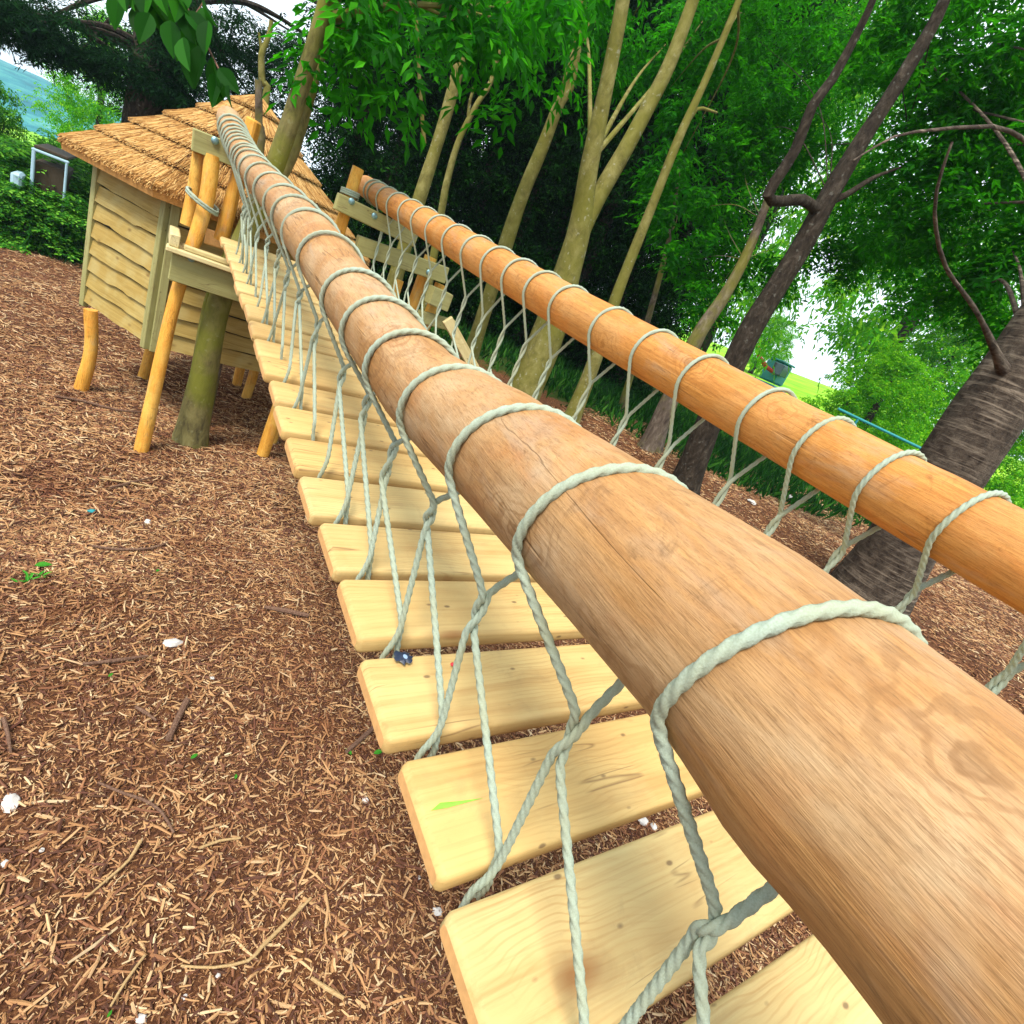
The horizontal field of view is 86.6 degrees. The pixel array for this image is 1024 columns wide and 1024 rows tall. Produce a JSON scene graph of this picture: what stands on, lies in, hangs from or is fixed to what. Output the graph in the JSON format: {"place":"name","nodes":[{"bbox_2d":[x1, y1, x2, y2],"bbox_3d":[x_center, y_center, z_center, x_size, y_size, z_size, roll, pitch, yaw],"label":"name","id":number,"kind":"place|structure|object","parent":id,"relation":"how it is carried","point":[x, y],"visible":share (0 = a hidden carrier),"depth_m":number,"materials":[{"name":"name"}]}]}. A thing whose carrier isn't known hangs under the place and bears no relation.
{"place":"outdoors","nodes":[
{"label":"outdoors","id":0,"kind":"place"},
{"bbox_2d":[0,59,121,138],"bbox_3d":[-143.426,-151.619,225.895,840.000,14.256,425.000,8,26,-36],"label":"hills","id":1,"kind":"structure","parent":0,"point":[12,78],"depth_m":139.47,"materials":[{"name":"teal"}]},
{"bbox_2d":[106,0,239,107],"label":"overhanging branch","id":2,"kind":"object","parent":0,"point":[187,46],"visible":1,"depth_m":1.68,"materials":[{"name":"green plant"}]},
{"bbox_2d":[0,118,1023,1023],"bbox_3d":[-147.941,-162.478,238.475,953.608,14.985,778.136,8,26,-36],"label":"ground","id":3,"kind":"structure","parent":0,"point":[798,386],"depth_m":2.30,"materials":[{"name":"brown plant"}]},
{"bbox_2d":[1,859,8,867],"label":"stone","id":4,"kind":"object","parent":3,"relation":"on","point":[4,862],"visible":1,"depth_m":1.72,"materials":[{"name":"white stone"}]},
{"bbox_2d":[1,717,11,752],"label":"stick","id":5,"kind":"object","parent":3,"relation":"on","point":[6,728],"visible":1,"depth_m":2.05,"materials":[{"name":"brown wood"}]},
{"bbox_2d":[1,793,20,812],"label":"stone","id":6,"kind":"object","parent":3,"relation":"on","point":[9,801],"visible":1,"depth_m":1.86,"materials":[{"name":"white stone"}]},
{"bbox_2d":[0,130,30,149],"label":"shrub","id":7,"kind":"object","parent":3,"relation":"on","point":[7,137],"visible":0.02,"depth_m":9.15,"materials":[{"name":"green plant"}]},
{"bbox_2d":[0,171,32,243],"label":"trailer","id":8,"kind":"object","parent":3,"relation":"on","point":[16,177],"visible":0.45,"depth_m":7.60,"materials":[{"name":"white paint"}]},
{"bbox_2d":[0,80,36,147],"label":"shrub","id":9,"kind":"object","parent":3,"relation":"on","point":[12,124],"visible":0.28,"depth_m":9.24,"materials":[{"name":"green plant"}]},
{"bbox_2d":[10,570,52,582],"bbox_3d":[-2.441,0.329,2.760,0.114,0.021,0.132,19,21,-14],"label":"weed","id":10,"kind":"object","parent":3,"relation":"on","point":[27,578],"visible":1,"depth_m":2.76,"materials":[{"name":"green plant"}]},
{"bbox_2d":[0,182,82,263],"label":"shrub","id":11,"kind":"object","parent":3,"relation":"on","point":[25,211],"visible":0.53,"depth_m":7.61,"materials":[{"name":"green plant"}]},
{"bbox_2d":[35,562,51,565],"bbox_3d":[-2.469,0.276,2.866,0.070,0.015,0.032,8,26,-36],"label":"fallen leaf","id":12,"kind":"object","parent":3,"relation":"on","point":[42,564],"visible":1,"depth_m":2.87,"materials":[{"name":"green plant"}]},
{"bbox_2d":[0,163,88,262],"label":"shrub","id":13,"kind":"object","parent":3,"relation":"on","point":[71,220],"visible":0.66,"depth_m":7.85,"materials":[{"name":"green plant"}]},
{"bbox_2d":[0,136,89,253],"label":"shrub","id":14,"kind":"object","parent":3,"relation":"on","point":[10,150],"visible":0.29,"depth_m":7.83,"materials":[{"name":"green plant"}]},
{"bbox_2d":[0,133,92,244],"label":"shrub","id":15,"kind":"object","parent":3,"relation":"on","point":[80,178],"visible":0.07,"depth_m":8.58,"materials":[{"name":"green plant"}]},
{"bbox_2d":[30,144,76,251],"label":"shed","id":16,"kind":"structure","parent":3,"relation":"on","point":[58,176],"depth_m":7.94,"materials":[{"name":"white paint"}]},
{"bbox_2d":[24,127,91,194],"bbox_3d":[-8.656,-6.489,10.732,1.846,1.805,1.957,27,21,6],"label":"shrub","id":17,"kind":"object","parent":3,"relation":"on","point":[43,140],"visible":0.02,"depth_m":10.02,"materials":[{"name":"green plant"}]},
{"bbox_2d":[15,1,132,173],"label":"meadow tree","id":18,"kind":"object","parent":3,"relation":"on","point":[93,113],"visible":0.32,"depth_m":15.91,"materials":[{"name":"green plant"}]},
{"bbox_2d":[55,395,141,411],"bbox_3d":[-3.447,-0.896,4.561,0.602,0.028,0.076,8,26,-36],"label":"stick","id":19,"kind":"object","parent":3,"relation":"on","point":[81,400],"visible":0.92,"depth_m":4.53,"materials":[{"name":"brown wood"}]},
{"bbox_2d":[84,840,141,898],"bbox_3d":[-1.308,1.183,1.800,0.027,0.018,0.208,25,21,3],"label":"stick","id":20,"kind":"object","parent":3,"relation":"on","point":[138,844],"visible":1,"depth_m":1.81,"materials":[{"name":"beige wood"}]},
{"bbox_2d":[83,655,147,664],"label":"stick","id":21,"kind":"object","parent":3,"relation":"on","point":[112,660],"visible":1,"depth_m":2.49,"materials":[{"name":"brown wood"}]},
{"bbox_2d":[110,954,145,1006],"bbox_3d":[-1.122,1.365,1.588,0.011,0.012,0.132,23,21,-2],"label":"stick","id":22,"kind":"object","parent":3,"relation":"on","point":[128,977],"visible":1,"depth_m":1.58,"materials":[{"name":"beige wood"}]},
{"bbox_2d":[99,477,157,487],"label":"stick","id":23,"kind":"object","parent":3,"relation":"on","point":[127,481],"visible":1,"depth_m":3.77,"materials":[{"name":"beige wood"}]},
{"bbox_2d":[109,477,150,487],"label":"stick","id":24,"kind":"object","parent":3,"relation":"on","point":[122,484],"visible":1,"depth_m":3.77,"materials":[{"name":"brown wood"}]},
{"bbox_2d":[92,542,168,550],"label":"stick","id":25,"kind":"object","parent":3,"relation":"on","point":[122,549],"visible":1,"depth_m":3.21,"materials":[{"name":"brown wood"}]},
{"bbox_2d":[97,781,174,832],"bbox_3d":[-1.364,1.067,1.995,0.351,0.014,0.044,27,21,8],"label":"stick","id":26,"kind":"object","parent":3,"relation":"on","point":[157,808],"visible":1,"depth_m":2.00,"materials":[{"name":"brown wood"}]},
{"bbox_2d":[135,1013,146,1023],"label":"stone","id":27,"kind":"object","parent":3,"relation":"on","point":[140,1019],"visible":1,"depth_m":1.54,"materials":[{"name":"white stone"}]},
{"bbox_2d":[134,705,156,720],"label":"stick","id":28,"kind":"object","parent":3,"relation":"on","point":[143,711],"visible":1,"depth_m":2.31,"materials":[{"name":"brown wood"}]},
{"bbox_2d":[163,638,182,647],"bbox_3d":[-1.718,0.663,2.753,0.059,0.039,0.089,36,24,28],"label":"stone","id":29,"kind":"object","parent":3,"relation":"on","point":[173,642],"visible":1,"depth_m":2.74,"materials":[{"name":"white stone"}]},
{"bbox_2d":[165,698,190,740],"bbox_3d":[-1.438,0.890,2.340,0.029,0.040,0.229,17,22,-18],"label":"stick","id":30,"kind":"object","parent":3,"relation":"on","point":[177,718],"visible":1,"depth_m":2.33,"materials":[{"name":"brown wood"}]},
{"bbox_2d":[1,229,406,300],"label":"undergrowth","id":31,"kind":"object","parent":3,"relation":"on","point":[51,250],"visible":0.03,"depth_m":7.99,"materials":[{"name":"plant"}]},
{"bbox_2d":[0,0,410,171],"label":"cedar tree","id":32,"kind":"object","parent":3,"relation":"on","point":[153,82],"visible":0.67,"depth_m":7.81,"materials":[{"name":"green plant"}]},
{"bbox_2d":[57,94,369,399],"bbox_3d":[-2.699,-2.351,5.141,2.553,2.825,2.221,8,26,-36],"label":"thatched hut","id":33,"kind":"object","parent":3,"relation":"on","point":[140,173],"visible":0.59,"depth_m":4.37,"materials":[{"name":"beige wood"}]},
{"bbox_2d":[199,837,240,849],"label":"stick","id":34,"kind":"object","parent":3,"relation":"on","point":[216,841],"visible":1,"depth_m":1.99,"materials":[{"name":"beige wood"}]},
{"bbox_2d":[210,79,265,423],"bbox_3d":[-2.373,-2.022,4.576,0.168,2.790,0.081,8,26,-36],"label":"dead pole","id":35,"kind":"object","parent":3,"relation":"on","point":[259,115],"visible":0.17,"depth_m":4.14,"materials":[{"name":"brown wood"}]},
{"bbox_2d":[180,897,311,968],"bbox_3d":[-0.841,1.407,1.780,0.411,0.026,0.093,2,30,-46],"label":"stick","id":36,"kind":"object","parent":3,"relation":"on","point":[276,932],"visible":1,"depth_m":1.77,"materials":[{"name":"beige wood"}]},
{"bbox_2d":[258,19,272,104],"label":"dead sapling","id":37,"kind":"object","parent":3,"relation":"on","point":[264,45],"visible":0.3,"depth_m":6.96,"materials":[{"name":"brown wood"}]},
{"bbox_2d":[264,605,308,617],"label":"stick","id":38,"kind":"object","parent":3,"relation":"on","point":[289,611],"visible":1,"depth_m":3.23,"materials":[{"name":"brown wood"}]},
{"bbox_2d":[133,116,478,457],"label":"timber tower","id":39,"kind":"structure","parent":3,"relation":"on","point":[193,264],"depth_m":4.01,"materials":[{"name":"wood"}]},
{"bbox_2d":[216,106,1023,1023],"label":"rope bridge","id":40,"kind":"structure","parent":39,"relation":"hanging from","point":[846,762],"depth_m":0.81,"materials":[{"name":"beige wood"}]},
{"bbox_2d":[394,651,412,664],"bbox_3d":[-0.223,0.296,1.114,0.042,0.007,0.039,25,21,2],"label":"bird dropping","id":41,"kind":"object","parent":40,"relation":"on","point":[403,657],"visible":1,"depth_m":1.11,"materials":[{"name":"grey"}]},
{"bbox_2d":[310,976,344,999],"bbox_3d":[-0.592,1.528,1.744,0.123,0.014,0.014,26,21,5],"label":"stick","id":42,"kind":"object","parent":3,"relation":"on","point":[325,987],"visible":1,"depth_m":1.74,"materials":[{"name":"beige wood"}]},
{"bbox_2d":[345,725,373,752],"bbox_3d":[-0.734,1.111,2.691,0.024,0.043,0.274,29,21,13],"label":"stick","id":43,"kind":"object","parent":3,"relation":"on","point":[360,739],"visible":0.77,"depth_m":2.65,"materials":[{"name":"brown wood"}]},
{"bbox_2d":[279,24,452,238],"bbox_3d":[-2.153,-8.937,10.181,3.442,9.591,4.197,16,22,-22],"label":"evergreen tree","id":44,"kind":"object","parent":3,"relation":"on","point":[314,151],"visible":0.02,"depth_m":10.39,"materials":[{"name":"green plant"}]},
{"bbox_2d":[272,0,492,267],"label":"evergreen tree","id":45,"kind":"object","parent":3,"relation":"on","point":[325,152],"visible":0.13,"depth_m":8.98,"materials":[{"name":"green plant"}]},
{"bbox_2d":[172,0,609,449],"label":"mossy tree","id":46,"kind":"object","parent":3,"relation":"on","point":[518,43],"visible":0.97,"depth_m":3.72,"materials":[{"name":"green plant"}]},
{"bbox_2d":[330,39,467,278],"bbox_3d":[-1.575,-8.386,10.613,2.961,8.253,3.611,27,21,7],"label":"evergreen tree","id":47,"kind":"object","parent":3,"relation":"on","point":[387,145],"visible":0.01,"depth_m":10.78,"materials":[{"name":"green plant"}]},
{"bbox_2d":[312,0,523,301],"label":"evergreen tree","id":48,"kind":"object","parent":3,"relation":"on","point":[401,166],"visible":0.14,"depth_m":8.88,"materials":[{"name":"green plant"}]},
{"bbox_2d":[432,907,441,915],"bbox_3d":[-0.288,1.537,2.092,0.041,0.020,0.031,14,23,-24],"label":"stone","id":49,"kind":"object","parent":3,"relation":"on","point":[437,912],"visible":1,"depth_m":2.08,"materials":[{"name":"white stone"}]},
{"bbox_2d":[381,32,506,285],"bbox_3d":[-0.643,-8.482,10.587,4.002,9.145,3.282,0,31,-47],"label":"evergreen tree","id":50,"kind":"object","parent":3,"relation":"on","point":[464,182],"depth_m":10.96,"materials":[{"name":"green plant"}]},
{"bbox_2d":[344,0,569,318],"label":"evergreen tree","id":51,"kind":"object","parent":3,"relation":"on","point":[462,150],"visible":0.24,"depth_m":8.99,"materials":[{"name":"green plant"}]},
{"bbox_2d":[386,0,538,286],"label":"ash tree","id":52,"kind":"object","parent":3,"relation":"on","point":[423,185],"visible":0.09,"depth_m":5.33,"materials":[{"name":"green plant"}]},
{"bbox_2d":[420,1,510,310],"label":"ash tree","id":53,"kind":"object","parent":3,"relation":"on","point":[434,251],"visible":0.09,"depth_m":6.84,"materials":[{"name":"brown plant"}]},
{"bbox_2d":[381,0,613,321],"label":"evergreen tree","id":54,"kind":"object","parent":3,"relation":"on","point":[483,198],"visible":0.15,"depth_m":9.26,"materials":[{"name":"green plant"}]},
{"bbox_2d":[417,37,606,319],"bbox_3d":[0.341,-8.582,10.744,4.392,10.037,3.602,17,22,-19],"label":"evergreen tree","id":55,"kind":"object","parent":3,"relation":"on","point":[490,198],"depth_m":10.95,"materials":[{"name":"green plant"}]},
{"bbox_2d":[414,0,678,343],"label":"evergreen tree","id":56,"kind":"object","parent":3,"relation":"on","point":[534,190],"visible":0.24,"depth_m":9.22,"materials":[{"name":"green plant"}]},
{"bbox_2d":[453,33,643,331],"bbox_3d":[0.786,-7.808,11.136,3.806,8.699,3.121,28,21,10],"label":"evergreen tree","id":57,"kind":"object","parent":3,"relation":"on","point":[504,223],"depth_m":11.38,"materials":[{"name":"green plant"}]},
{"bbox_2d":[460,0,652,361],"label":"ash tree","id":58,"kind":"object","parent":3,"relation":"on","point":[517,208],"visible":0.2,"depth_m":5.34,"materials":[{"name":"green plant"}]},
{"bbox_2d":[472,1,658,332],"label":"evergreen tree","id":59,"kind":"object","parent":3,"relation":"on","point":[557,209],"depth_m":11.16,"materials":[{"name":"green plant"}]},
{"bbox_2d":[458,0,711,346],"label":"evergreen tree","id":60,"kind":"object","parent":3,"relation":"on","point":[551,246],"visible":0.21,"depth_m":9.56,"materials":[{"name":"green plant"}]},
{"bbox_2d":[533,26,717,359],"bbox_3d":[2.280,-7.155,11.677,2.961,8.253,3.611,18,22,-16],"label":"evergreen tree","id":61,"kind":"object","parent":3,"relation":"on","point":[590,277],"depth_m":12.06,"materials":[{"name":"green plant"}]},
{"bbox_2d":[496,0,779,378],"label":"evergreen tree","id":62,"kind":"object","parent":3,"relation":"on","point":[615,255],"visible":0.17,"depth_m":9.80,"materials":[{"name":"green plant"}]},
{"bbox_2d":[405,301,871,526],"bbox_3d":[3.062,-1.134,9.083,8.972,0.705,8.719,8,26,-36],"label":"ground cover","id":63,"kind":"object","parent":3,"relation":"on","point":[771,473],"visible":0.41,"depth_m":8.10,"materials":[{"name":"green plant"}]},
{"bbox_2d":[509,0,768,400],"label":"ash tree","id":64,"kind":"object","parent":3,"relation":"on","point":[591,195],"visible":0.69,"depth_m":5.26,"materials":[{"name":"green plant"}]},
{"bbox_2d":[638,817,647,825],"bbox_3d":[0.709,1.672,2.945,0.078,0.042,0.049,25,21,2],"label":"stone","id":65,"kind":"object","parent":3,"relation":"on","point":[643,821],"visible":0.74,"depth_m":2.93,"materials":[{"name":"white stone"}]},
{"bbox_2d":[650,822,656,830],"bbox_3d":[0.765,1.696,2.932,0.037,0.020,0.045,17,22,-18],"label":"stone","id":66,"kind":"object","parent":3,"relation":"on","point":[654,826],"visible":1,"depth_m":2.92,"materials":[{"name":"white stone"}]},
{"bbox_2d":[619,160,711,410],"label":"sapling","id":67,"kind":"object","parent":3,"relation":"on","point":[650,310],"visible":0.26,"depth_m":7.69,"materials":[{"name":"green plant"}]},
{"bbox_2d":[561,8,777,358],"bbox_3d":[3.237,-7.216,11.669,3.281,9.145,4.002,29,21,13],"label":"evergreen tree","id":68,"kind":"object","parent":3,"relation":"on","point":[647,254],"depth_m":11.60,"materials":[{"name":"green plant"}]},
{"bbox_2d":[565,0,802,423],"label":"ash tree","id":69,"kind":"object","parent":3,"relation":"on","point":[673,143],"visible":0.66,"depth_m":6.50,"materials":[{"name":"green plant"}]},
{"bbox_2d":[533,0,861,389],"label":"evergreen tree","id":70,"kind":"object","parent":3,"relation":"on","point":[632,286],"visible":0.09,"depth_m":9.78,"materials":[{"name":"green plant"}]},
{"bbox_2d":[564,0,858,397],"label":"evergreen tree","id":71,"kind":"object","parent":3,"relation":"on","point":[621,375],"visible":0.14,"depth_m":10.21,"materials":[{"name":"green plant"}]},
{"bbox_2d":[614,94,812,453],"bbox_3d":[2.204,-2.870,6.521,2.144,4.117,2.217,8,26,-36],"label":"grey tree","id":72,"kind":"object","parent":3,"relation":"on","point":[653,438],"visible":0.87,"depth_m":6.18,"materials":[{"name":"green plant"}]},
{"bbox_2d":[571,0,860,393],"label":"evergreen tree","id":73,"kind":"object","parent":3,"relation":"on","point":[680,329],"visible":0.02,"depth_m":12.13,"materials":[{"name":"green plant"}]},
{"bbox_2d":[747,499,755,504],"bbox_3d":[2.501,-0.107,5.670,0.102,0.039,0.121,8,26,-36],"label":"stone","id":74,"kind":"object","parent":3,"relation":"on","point":[751,501],"visible":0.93,"depth_m":5.64,"materials":[{"name":"white stone"}]},
{"bbox_2d":[724,311,804,373],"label":"sunlit tree","id":75,"kind":"object","parent":3,"relation":"on","point":[783,324],"visible":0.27,"depth_m":38.91,"materials":[{"name":"green plant"}]},
{"bbox_2d":[752,341,794,392],"bbox_3d":[12.257,-6.617,25.861,2.395,2.158,1.600,8,26,-36],"label":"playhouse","id":76,"kind":"object","parent":3,"relation":"on","point":[780,369],"visible":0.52,"depth_m":25.60,"materials":[{"name":"teal paint"}]},
{"bbox_2d":[772,362,790,377],"bbox_3d":[12.599,-6.662,25.536,0.558,0.500,0.558,8,26,-36],"label":"window","id":77,"kind":"structure","parent":76,"relation":"in","point":[781,370],"depth_m":25.33,"materials":[{"name":"clear glass"}]},
{"bbox_2d":[664,0,965,382],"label":"sunlit tree","id":78,"kind":"object","parent":3,"relation":"on","point":[793,225],"visible":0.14,"depth_m":19.91,"materials":[{"name":"green plant"}]},
{"bbox_2d":[669,0,1001,495],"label":"cherry tree","id":79,"kind":"object","parent":3,"relation":"on","point":[690,468],"visible":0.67,"depth_m":5.91,"materials":[{"name":"green plant"}]},
{"bbox_2d":[837,408,920,448],"bbox_3d":[5.882,-0.771,9.242,1.662,1.445,0.044,24,21,0],"label":"metal barrier","id":80,"kind":"object","parent":3,"relation":"on","point":[857,418],"visible":0.38,"depth_m":8.98,"materials":[{"name":"teal metal"}]},
{"bbox_2d":[796,3,1023,441],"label":"sunlit tree","id":81,"kind":"object","parent":3,"relation":"on","point":[861,333],"visible":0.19,"depth_m":17.91,"materials":[{"name":"green plant"}]},
{"bbox_2d":[810,0,1023,616],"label":"cherry tree","id":82,"kind":"object","parent":3,"relation":"on","point":[976,431],"visible":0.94,"depth_m":4.32,"materials":[{"name":"green plant"}]},
{"bbox_2d":[0,0,1023,460],"label":"sky","id":83,"kind":"structure","parent":0,"point":[805,365],"materials":[{"name":"white"}]},
{"bbox_2d":[797,337,954,450],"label":"sunlit tree","id":84,"kind":"object","parent":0,"point":[888,388],"visible":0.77,"depth_m":14.51,"materials":[{"name":"green plant"}]},
{"bbox_2d":[857,281,1019,450],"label":"sunlit tree","id":85,"kind":"object","parent":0,"point":[938,351],"visible":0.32,"depth_m":16.52,"materials":[{"name":"green plant"}]},
{"bbox_2d":[909,398,1023,508],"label":"sunlit tree","id":86,"kind":"object","parent":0,"point":[1004,484],"visible":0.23,"depth_m":11.34,"materials":[{"name":"green plant"}]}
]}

